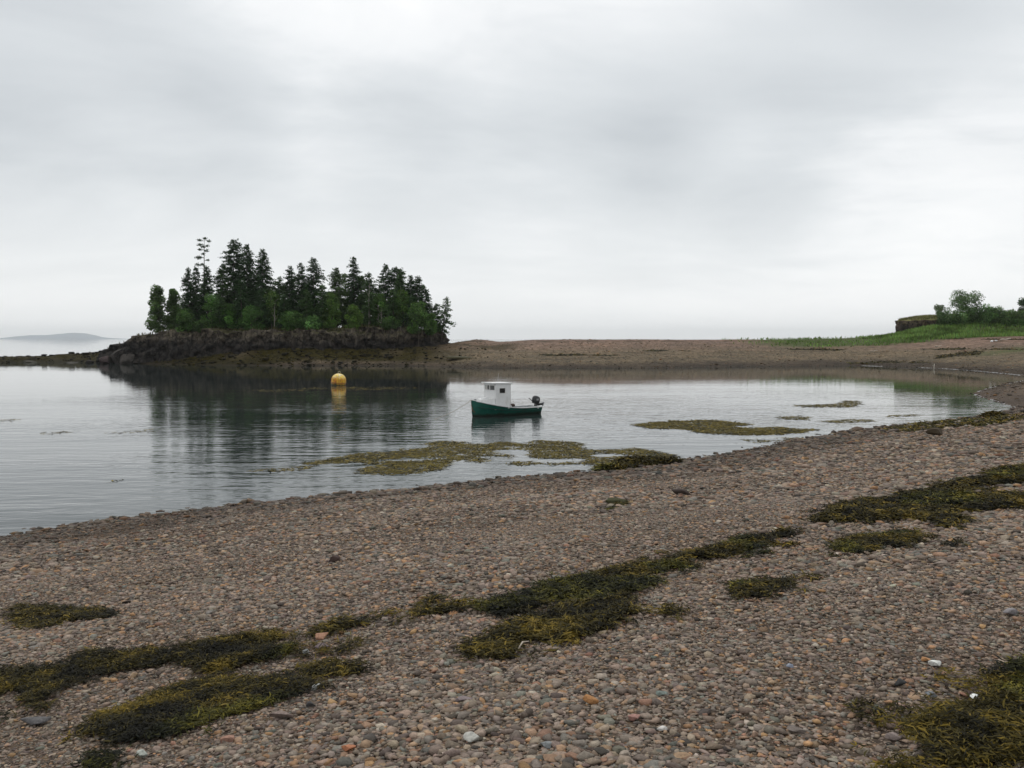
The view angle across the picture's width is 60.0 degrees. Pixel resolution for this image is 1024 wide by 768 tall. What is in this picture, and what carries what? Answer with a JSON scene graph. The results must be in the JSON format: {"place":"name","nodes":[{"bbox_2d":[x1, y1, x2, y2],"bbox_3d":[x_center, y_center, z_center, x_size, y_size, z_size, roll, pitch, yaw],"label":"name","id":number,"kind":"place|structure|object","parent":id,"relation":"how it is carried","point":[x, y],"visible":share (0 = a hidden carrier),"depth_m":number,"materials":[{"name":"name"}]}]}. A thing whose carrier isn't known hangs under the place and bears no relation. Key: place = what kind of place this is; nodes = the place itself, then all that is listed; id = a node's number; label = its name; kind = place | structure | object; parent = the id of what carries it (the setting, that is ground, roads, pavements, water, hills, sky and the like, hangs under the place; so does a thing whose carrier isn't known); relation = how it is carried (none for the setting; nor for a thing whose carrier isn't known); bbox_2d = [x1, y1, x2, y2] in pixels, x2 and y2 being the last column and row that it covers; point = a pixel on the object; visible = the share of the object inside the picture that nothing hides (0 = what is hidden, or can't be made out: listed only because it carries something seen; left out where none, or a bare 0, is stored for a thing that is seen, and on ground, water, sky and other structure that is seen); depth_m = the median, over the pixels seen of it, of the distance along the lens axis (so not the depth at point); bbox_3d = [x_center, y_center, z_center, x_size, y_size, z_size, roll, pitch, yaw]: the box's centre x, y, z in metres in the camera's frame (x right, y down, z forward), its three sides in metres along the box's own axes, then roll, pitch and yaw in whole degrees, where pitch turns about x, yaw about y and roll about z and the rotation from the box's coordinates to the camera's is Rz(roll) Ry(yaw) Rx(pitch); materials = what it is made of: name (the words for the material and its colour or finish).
{"place":"outdoors","nodes":[
{"label":"outdoors","id":0,"kind":"place"},
{"bbox_2d":[0,333,122,338],"bbox_3d":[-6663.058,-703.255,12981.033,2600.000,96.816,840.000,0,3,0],"label":"hill","id":1,"kind":"structure","parent":0,"point":[73,336],"depth_m":12739.46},
{"bbox_2d":[95,327,449,362],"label":"island cliff","id":2,"kind":"structure","parent":0,"point":[173,344],"depth_m":194.49,"materials":[{"name":"stone"}]},
{"bbox_2d":[144,284,167,332],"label":"broadleaf tree","id":3,"kind":"object","parent":2,"relation":"on","point":[157,301],"visible":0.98,"depth_m":201.50,"materials":[{"name":"green plant"}]},
{"bbox_2d":[164,288,182,329],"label":"broadleaf tree","id":4,"kind":"object","parent":2,"relation":"on","point":[172,307],"visible":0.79,"depth_m":202.45,"materials":[{"name":"green plant"}]},
{"bbox_2d":[174,308,195,331],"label":"broadleaf tree","id":5,"kind":"object","parent":2,"relation":"on","point":[186,319],"visible":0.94,"depth_m":195.68,"materials":[{"name":"green plant"}]},
{"bbox_2d":[180,266,200,321],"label":"spruce tree","id":6,"kind":"object","parent":2,"relation":"on","point":[188,295],"visible":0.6,"depth_m":204.78,"materials":[{"name":"green plant"}]},
{"bbox_2d":[190,268,201,320],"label":"spruce tree","id":7,"kind":"object","parent":2,"relation":"on","point":[195,283],"visible":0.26,"depth_m":207.83,"materials":[{"name":"green plant"}]},
{"bbox_2d":[194,237,210,285],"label":"pine tree","id":8,"kind":"object","parent":2,"relation":"on","point":[202,253],"visible":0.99,"depth_m":206.66,"materials":[{"name":"green plant"}]},
{"bbox_2d":[191,265,214,327],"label":"spruce tree","id":9,"kind":"object","parent":2,"relation":"on","point":[204,291],"visible":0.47,"depth_m":204.39,"materials":[{"name":"green plant"}]},
{"bbox_2d":[200,293,225,327],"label":"broadleaf tree","id":10,"kind":"object","parent":2,"relation":"on","point":[211,300],"visible":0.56,"depth_m":199.64,"materials":[{"name":"green plant"}]},
{"bbox_2d":[210,294,229,328],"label":"spruce tree","id":11,"kind":"object","parent":2,"relation":"on","point":[217,313],"visible":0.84,"depth_m":198.39,"materials":[{"name":"green plant"}]},
{"bbox_2d":[213,263,235,326],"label":"spruce tree","id":12,"kind":"object","parent":2,"relation":"on","point":[224,279],"visible":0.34,"depth_m":206.64,"materials":[{"name":"green plant"}]},
{"bbox_2d":[214,303,242,330],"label":"broadleaf tree","id":13,"kind":"object","parent":2,"relation":"on","point":[228,314],"visible":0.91,"depth_m":198.29,"materials":[{"name":"green plant"}]},
{"bbox_2d":[213,238,252,311],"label":"spruce tree","id":14,"kind":"object","parent":2,"relation":"on","point":[231,259],"visible":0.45,"depth_m":209.29,"materials":[{"name":"green plant"}]},
{"bbox_2d":[230,279,253,329],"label":"spruce tree","id":15,"kind":"object","parent":2,"relation":"on","point":[240,304],"visible":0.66,"depth_m":199.00,"materials":[{"name":"green plant"}]},
{"bbox_2d":[229,243,260,311],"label":"spruce tree","id":16,"kind":"object","parent":2,"relation":"on","point":[249,267],"visible":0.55,"depth_m":206.28,"materials":[{"name":"green plant"}]},
{"bbox_2d":[238,305,265,329],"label":"broadleaf tree","id":17,"kind":"object","parent":2,"relation":"on","point":[247,315],"visible":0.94,"depth_m":195.47,"materials":[{"name":"green plant"}]},
{"bbox_2d":[243,249,279,327],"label":"spruce tree","id":18,"kind":"object","parent":2,"relation":"on","point":[263,270],"visible":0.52,"depth_m":205.16,"materials":[{"name":"green plant"}]},
{"bbox_2d":[251,288,275,329],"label":"spruce tree","id":19,"kind":"object","parent":2,"relation":"on","point":[260,304],"visible":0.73,"depth_m":199.17,"materials":[{"name":"green plant"}]},
{"bbox_2d":[107,324,437,346],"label":"undergrowth","id":20,"kind":"object","parent":2,"relation":"on","point":[275,327],"visible":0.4,"depth_m":195.97,"materials":[{"name":"green plant"}]},
{"bbox_2d":[264,288,281,328],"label":"broadleaf tree","id":21,"kind":"object","parent":2,"relation":"on","point":[271,304],"visible":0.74,"depth_m":201.79,"materials":[{"name":"green plant"}]},
{"bbox_2d":[272,276,288,328],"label":"spruce tree","id":22,"kind":"object","parent":2,"relation":"on","point":[280,288],"visible":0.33,"depth_m":204.84,"materials":[{"name":"green plant"}]},
{"bbox_2d":[275,294,295,329],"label":"spruce tree","id":23,"kind":"object","parent":2,"relation":"on","point":[284,304],"visible":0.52,"depth_m":198.51,"materials":[{"name":"green plant"}]},
{"bbox_2d":[277,266,296,314],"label":"spruce tree","id":24,"kind":"object","parent":2,"relation":"on","point":[290,274],"visible":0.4,"depth_m":207.57,"materials":[{"name":"green plant"}]},
{"bbox_2d":[277,310,302,330],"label":"broadleaf tree","id":25,"kind":"object","parent":2,"relation":"on","point":[289,319],"visible":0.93,"depth_m":195.34,"materials":[{"name":"green plant"}]},
{"bbox_2d":[286,262,311,324],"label":"spruce tree","id":26,"kind":"object","parent":2,"relation":"on","point":[298,279],"visible":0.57,"depth_m":205.47,"materials":[{"name":"green plant"}]},
{"bbox_2d":[300,314,322,329],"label":"broadleaf tree","id":27,"kind":"object","parent":2,"relation":"on","point":[312,322],"visible":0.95,"depth_m":195.70,"materials":[{"name":"green plant"}]},
{"bbox_2d":[296,257,327,318],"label":"spruce tree","id":28,"kind":"object","parent":2,"relation":"on","point":[314,277],"visible":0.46,"depth_m":206.46,"materials":[{"name":"green plant"}]},
{"bbox_2d":[310,285,330,328],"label":"spruce tree","id":29,"kind":"object","parent":2,"relation":"on","point":[318,309],"visible":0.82,"depth_m":199.47,"materials":[{"name":"green plant"}]},
{"bbox_2d":[321,292,341,327],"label":"broadleaf tree","id":30,"kind":"object","parent":2,"relation":"on","point":[333,304],"visible":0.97,"depth_m":199.49,"materials":[{"name":"green plant"}]},
{"bbox_2d":[324,268,349,326],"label":"spruce tree","id":31,"kind":"object","parent":2,"relation":"on","point":[336,286],"visible":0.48,"depth_m":204.76,"materials":[{"name":"green plant"}]},
{"bbox_2d":[338,273,355,324],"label":"broadleaf tree","id":32,"kind":"object","parent":2,"relation":"on","point":[345,280],"visible":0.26,"depth_m":208.70,"materials":[{"name":"green plant"}]},
{"bbox_2d":[341,257,365,324],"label":"spruce tree","id":33,"kind":"object","parent":2,"relation":"on","point":[353,278],"visible":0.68,"depth_m":207.52,"materials":[{"name":"green plant"}]},
{"bbox_2d":[344,304,364,328],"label":"broadleaf tree","id":34,"kind":"object","parent":2,"relation":"on","point":[355,318],"visible":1,"depth_m":195.63,"materials":[{"name":"green plant"}]},
{"bbox_2d":[354,275,367,325],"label":"spruce tree","id":35,"kind":"object","parent":2,"relation":"on","point":[362,280],"visible":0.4,"depth_m":208.35,"materials":[{"name":"green plant"}]},
{"bbox_2d":[356,273,380,318],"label":"spruce tree","id":36,"kind":"object","parent":2,"relation":"on","point":[366,286],"visible":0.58,"depth_m":205.75,"materials":[{"name":"green plant"}]},
{"bbox_2d":[358,292,379,326],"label":"spruce tree","id":37,"kind":"object","parent":2,"relation":"on","point":[368,317],"visible":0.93,"depth_m":199.10,"materials":[{"name":"green plant"}]},
{"bbox_2d":[369,293,389,326],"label":"broadleaf tree","id":38,"kind":"object","parent":2,"relation":"on","point":[381,306],"visible":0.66,"depth_m":201.07,"materials":[{"name":"green plant"}]},
{"bbox_2d":[365,263,401,321],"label":"spruce tree","id":39,"kind":"object","parent":2,"relation":"on","point":[385,286],"visible":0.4,"depth_m":206.46,"materials":[{"name":"green plant"}]},
{"bbox_2d":[381,316,401,329],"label":"broadleaf tree","id":40,"kind":"object","parent":2,"relation":"on","point":[388,323],"visible":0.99,"depth_m":195.59,"materials":[{"name":"green plant"}]},
{"bbox_2d":[382,289,403,321],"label":"spruce tree","id":41,"kind":"object","parent":2,"relation":"on","point":[390,309],"visible":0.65,"depth_m":199.47,"materials":[{"name":"green plant"}]},
{"bbox_2d":[382,266,405,318],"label":"spruce tree","id":42,"kind":"object","parent":2,"relation":"on","point":[394,270],"visible":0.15,"depth_m":208.81,"materials":[{"name":"green plant"}]},
{"bbox_2d":[387,267,413,316],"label":"spruce tree","id":43,"kind":"object","parent":2,"relation":"on","point":[399,282],"visible":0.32,"depth_m":204.69,"materials":[{"name":"green plant"}]},
{"bbox_2d":[394,289,412,325],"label":"broadleaf tree","id":44,"kind":"object","parent":2,"relation":"on","point":[401,298],"visible":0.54,"depth_m":200.75,"materials":[{"name":"green plant"}]},
{"bbox_2d":[400,294,418,326],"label":"spruce tree","id":45,"kind":"object","parent":2,"relation":"on","point":[405,318],"visible":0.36,"depth_m":199.29,"materials":[{"name":"green plant"}]},
{"bbox_2d":[404,275,420,321],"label":"spruce tree","id":46,"kind":"object","parent":2,"relation":"on","point":[411,283],"visible":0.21,"depth_m":206.66,"materials":[{"name":"green plant"}]},
{"bbox_2d":[406,301,431,346],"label":"broadleaf tree","id":47,"kind":"object","parent":2,"relation":"on","point":[423,317],"visible":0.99,"depth_m":195.67,"materials":[{"name":"green plant"}]},
{"bbox_2d":[409,275,432,311],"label":"spruce tree","id":48,"kind":"object","parent":2,"relation":"on","point":[417,285],"visible":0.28,"depth_m":207.72,"materials":[{"name":"green plant"}]},
{"bbox_2d":[415,285,433,324],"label":"spruce tree","id":49,"kind":"object","parent":2,"relation":"on","point":[427,298],"visible":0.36,"depth_m":205.04,"materials":[{"name":"green plant"}]},
{"bbox_2d":[425,313,437,339],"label":"broadleaf tree","id":50,"kind":"object","parent":2,"relation":"on","point":[432,330],"visible":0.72,"depth_m":198.88,"materials":[{"name":"green plant"}]},
{"bbox_2d":[428,302,448,337],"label":"spruce tree","id":51,"kind":"object","parent":2,"relation":"on","point":[435,307],"visible":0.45,"depth_m":204.25,"materials":[{"name":"green plant"}]},
{"bbox_2d":[434,296,455,340],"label":"leaning conifer","id":52,"kind":"object","parent":2,"relation":"on","point":[445,321],"visible":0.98,"depth_m":203.19,"materials":[{"name":"green plant"}]},
{"bbox_2d":[0,339,1023,536],"bbox_3d":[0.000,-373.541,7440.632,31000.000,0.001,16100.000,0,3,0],"label":"sea","id":53,"kind":"structure","parent":0,"point":[218,435],"depth_m":62.07,"materials":[{"name":"grey liquid"}]},
{"bbox_2d":[120,354,134,363],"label":"boulder","id":54,"kind":"object","parent":53,"relation":"in","point":[124,359],"visible":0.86,"depth_m":196.14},
{"bbox_2d":[250,465,312,471],"bbox_3d":[-9.597,3.569,37.427,3.153,0.056,1.485,-2,3,-30],"label":"floating seaweed","id":55,"kind":"object","parent":53,"relation":"on","point":[306,467],"visible":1,"depth_m":37.32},
{"bbox_2d":[331,371,345,384],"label":"mooring buoy","id":56,"kind":"object","parent":53,"relation":"on","point":[338,379],"visible":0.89,"depth_m":104.86,"materials":[{"name":"paint"}]},
{"bbox_2d":[296,439,679,474],"bbox_3d":[-0.729,3.327,41.997,17.629,0.074,12.636,0,3,0],"label":"floating seaweed","id":57,"kind":"object","parent":53,"relation":"on","point":[451,451],"visible":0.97,"depth_m":41.81,"materials":[{"name":"plant"}]},
{"bbox_2d":[436,373,544,418],"bbox_3d":[-1.685,0.913,63.450,10.049,3.281,2.027,-2,4,-35],"label":"boat","id":58,"kind":"object","parent":53,"relation":"on","point":[495,400],"visible":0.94,"depth_m":63.28,"materials":[{"name":"green paint"}]},
{"bbox_2d":[587,460,636,470],"bbox_3d":[4.280,3.513,37.238,2.224,0.588,1.942,0,3,0],"label":"weed covered rock","id":59,"kind":"object","parent":53,"relation":"in","point":[610,465],"visible":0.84,"depth_m":36.91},
{"bbox_2d":[600,452,660,467],"bbox_3d":[5.416,3.433,37.965,3.431,0.997,2.755,0,3,0],"label":"weed covered rock","id":60,"kind":"object","parent":53,"relation":"in","point":[638,460],"visible":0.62,"depth_m":37.52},
{"bbox_2d":[629,419,819,434],"bbox_3d":[12.788,2.660,55.099,8.313,0.073,10.697,-2,4,-37],"label":"floating seaweed","id":61,"kind":"object","parent":53,"relation":"on","point":[706,427],"visible":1,"depth_m":54.74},
{"bbox_2d":[793,400,864,406],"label":"floating seaweed","id":62,"kind":"object","parent":53,"relation":"on","point":[840,403],"visible":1,"depth_m":74.05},
{"bbox_2d":[0,325,1023,767],"bbox_3d":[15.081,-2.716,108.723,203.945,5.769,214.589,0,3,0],"label":"beach pebbles","id":63,"kind":"object","parent":0,"point":[344,511],"visible":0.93,"depth_m":8.18,"materials":[{"name":"gravel"}]},
{"bbox_2d":[20,716,50,724],"bbox_3d":[-3.227,2.271,6.002,0.205,0.041,0.101,0,3,0],"label":"stone","id":64,"kind":"object","parent":63,"relation":"on","point":[33,720],"visible":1,"depth_m":5.98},
{"bbox_2d":[0,601,126,630],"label":"seaweed patch","id":65,"kind":"object","parent":63,"relation":"on","point":[34,615],"visible":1,"depth_m":10.31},
{"bbox_2d":[67,744,138,767],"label":"seaweed patch","id":66,"kind":"object","parent":63,"relation":"on","point":[94,758],"visible":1,"depth_m":4.94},
{"bbox_2d":[0,627,322,722],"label":"seaweed patch","id":67,"kind":"object","parent":63,"relation":"on","point":[32,678],"visible":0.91,"depth_m":7.19,"materials":[{"name":"plant"}]},
{"bbox_2d":[56,666,338,747],"bbox_3d":[-2.094,2.166,6.068,1.389,0.256,1.830,2,4,34],"label":"seaweed patch","id":68,"kind":"object","parent":63,"relation":"on","point":[163,711],"visible":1,"depth_m":5.95,"materials":[{"name":"plant"}]},
{"bbox_2d":[170,625,315,674],"bbox_3d":[-2.241,2.215,7.402,1.235,0.187,1.198,-1,3,-10],"label":"seaweed patch","id":69,"kind":"object","parent":63,"relation":"on","point":[240,657],"visible":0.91,"depth_m":7.30,"materials":[{"name":"plant"}]},
{"bbox_2d":[0,346,487,365],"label":"rubble","id":70,"kind":"object","parent":63,"relation":"on","point":[262,358],"visible":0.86,"depth_m":189.39,"materials":[{"name":"stone"}]},
{"bbox_2d":[269,710,292,717],"bbox_3d":[-1.426,2.054,5.506,0.162,0.040,0.055,1,3,14],"label":"stone","id":71,"kind":"object","parent":63,"relation":"on","point":[280,713],"visible":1,"depth_m":5.49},
{"bbox_2d":[279,656,381,676],"bbox_3d":[-1.345,2.138,6.706,0.800,0.159,0.578,0,3,0],"label":"seaweed patch","id":72,"kind":"object","parent":63,"relation":"on","point":[327,666],"visible":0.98,"depth_m":6.63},
{"bbox_2d":[302,631,376,655],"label":"seaweed patch","id":73,"kind":"object","parent":63,"relation":"on","point":[337,648],"visible":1,"depth_m":7.26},
{"bbox_2d":[293,608,404,639],"bbox_3d":[-1.491,2.151,8.012,1.091,0.118,0.565,-3,4,-42],"label":"seaweed patch","id":74,"kind":"object","parent":63,"relation":"on","point":[340,622],"visible":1,"depth_m":7.94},
{"bbox_2d":[379,593,473,625],"bbox_3d":[-0.766,2.104,8.267,1.057,0.125,0.550,-2,3,-29],"label":"seaweed patch","id":75,"kind":"object","parent":63,"relation":"on","point":[444,607],"visible":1,"depth_m":8.26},
{"bbox_2d":[411,590,450,605],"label":"seaweed patch","id":76,"kind":"object","parent":63,"relation":"on","point":[431,598],"visible":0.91,"depth_m":8.67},
{"bbox_2d":[463,731,479,741],"bbox_3d":[-0.214,1.860,4.668,0.089,0.048,0.067,0,3,0],"label":"stone","id":77,"kind":"object","parent":63,"relation":"on","point":[471,736],"visible":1,"depth_m":4.66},
{"bbox_2d":[539,353,616,356],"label":"seaweed patch","id":78,"kind":"object","parent":63,"relation":"on","point":[570,354],"visible":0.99,"depth_m":181.69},
{"bbox_2d":[583,694,598,704],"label":"stone","id":79,"kind":"object","parent":63,"relation":"on","point":[590,699],"visible":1,"depth_m":5.06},
{"bbox_2d":[428,531,785,661],"bbox_3d":[1.548,1.948,9.024,2.342,0.401,6.529,3,4,43],"label":"seaweed patch","id":80,"kind":"object","parent":63,"relation":"on","point":[604,604],"visible":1,"depth_m":8.07,"materials":[{"name":"plant"}]},
{"bbox_2d":[649,453,686,464],"bbox_3d":[6.602,3.268,37.693,1.987,0.623,1.774,0,3,0],"label":"weed covered rock","id":81,"kind":"object","parent":63,"relation":"on","point":[663,459],"visible":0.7,"depth_m":37.37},
{"bbox_2d":[717,569,829,602],"bbox_3d":[2.426,1.833,8.039,1.118,0.229,1.174,0,3,0],"label":"seaweed patch","id":82,"kind":"object","parent":63,"relation":"on","point":[757,586],"visible":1,"depth_m":7.98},
{"bbox_2d":[786,724,806,732],"bbox_3d":[1.400,1.704,4.368,0.058,0.023,0.093,-3,4,-41],"label":"stone","id":83,"kind":"object","parent":63,"relation":"on","point":[794,728],"visible":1,"depth_m":4.36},
{"bbox_2d":[722,322,1023,347],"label":"grass","id":84,"kind":"structure","parent":63,"relation":"on","point":[938,331],"depth_m":217.31,"materials":[{"name":"green plant"}]},
{"bbox_2d":[936,309,962,325],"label":"bush","id":85,"kind":"object","parent":84,"relation":"on","point":[947,317],"visible":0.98,"depth_m":229.43,"materials":[{"name":"green plant"}]},
{"bbox_2d":[954,306,979,324],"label":"bush","id":86,"kind":"object","parent":84,"relation":"on","point":[969,319],"visible":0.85,"depth_m":229.05,"materials":[{"name":"green plant"}]},
{"bbox_2d":[967,303,998,323],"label":"bush","id":87,"kind":"object","parent":84,"relation":"on","point":[986,314],"visible":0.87,"depth_m":228.90,"materials":[{"name":"green plant"}]},
{"bbox_2d":[986,306,1014,324],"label":"bush","id":88,"kind":"object","parent":84,"relation":"on","point":[1002,315],"visible":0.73,"depth_m":229.24,"materials":[{"name":"green plant"}]},
{"bbox_2d":[998,317,1023,325],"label":"bush","id":89,"kind":"object","parent":84,"relation":"on","point":[1017,322],"visible":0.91,"depth_m":227.94,"materials":[{"name":"green plant"}]},
{"bbox_2d":[1003,309,1023,323],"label":"bush","id":90,"kind":"object","parent":84,"relation":"on","point":[1019,314],"visible":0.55,"depth_m":229.19,"materials":[{"name":"green plant"}]},
{"bbox_2d":[807,525,940,556],"bbox_3d":[4.275,1.842,10.420,1.388,0.313,2.542,1,3,27],"label":"seaweed patch","id":91,"kind":"object","parent":63,"relation":"on","point":[862,542],"visible":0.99,"depth_m":10.26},
{"bbox_2d":[846,360,929,364],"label":"seaweed patch","id":92,"kind":"object","parent":63,"relation":"on","point":[897,361],"visible":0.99,"depth_m":184.09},
{"bbox_2d":[885,732,902,740],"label":"stone","id":93,"kind":"object","parent":63,"relation":"on","point":[893,736],"visible":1,"depth_m":4.22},
{"bbox_2d":[768,462,1023,546],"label":"seaweed patch","id":94,"kind":"object","parent":63,"relation":"on","point":[941,503],"visible":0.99,"depth_m":13.51,"materials":[{"name":"plant"}]},
{"bbox_2d":[821,645,1023,767],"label":"seaweed patch","id":95,"kind":"object","parent":63,"relation":"on","point":[987,727],"visible":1,"depth_m":4.22,"materials":[{"name":"plant"}]},
{"bbox_2d":[926,428,942,434],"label":"stone","id":96,"kind":"object","parent":63,"relation":"on","point":[935,431],"visible":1,"depth_m":39.06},
{"bbox_2d":[877,412,1023,432],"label":"seaweed patch","id":97,"kind":"object","parent":63,"relation":"on","point":[989,420],"visible":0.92,"depth_m":46.50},
{"bbox_2d":[927,350,983,358],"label":"seaweed patch","id":98,"kind":"object","parent":63,"relation":"on","point":[964,353],"visible":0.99,"depth_m":181.43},
{"bbox_2d":[939,537,975,546],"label":"seaweed patch","id":99,"kind":"object","parent":63,"relation":"on","point":[957,541],"visible":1,"depth_m":9.37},
{"bbox_2d":[920,347,1023,349],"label":"seaweed patch","id":100,"kind":"object","parent":63,"relation":"on","point":[959,348],"visible":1,"depth_m":190.10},
{"bbox_2d":[977,410,1006,416],"bbox_3d":[32.078,2.081,59.071,2.240,0.736,1.849,0,3,0],"label":"weed covered rock","id":101,"kind":"object","parent":63,"relation":"on","point":[990,413],"visible":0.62,"depth_m":58.78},
{"bbox_2d":[0,0,1023,338],"label":"sky","id":102,"kind":"structure","parent":0,"point":[547,169],"materials":[{"name":"grey"}]},
{"bbox_2d":[898,314,965,320],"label":"dry grass","id":103,"kind":"structure","parent":0,"point":[926,316],"depth_m":241.58,"materials":[{"name":"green plant"}]},
{"bbox_2d":[895,317,996,331],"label":"headland cliff","id":104,"kind":"structure","parent":0,"point":[903,325],"depth_m":238.89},
{"bbox_2d":[949,289,983,311],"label":"broadleaf tree","id":105,"kind":"object","parent":104,"relation":"on","point":[962,300],"visible":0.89,"depth_m":242.22,"materials":[{"name":"green plant"}]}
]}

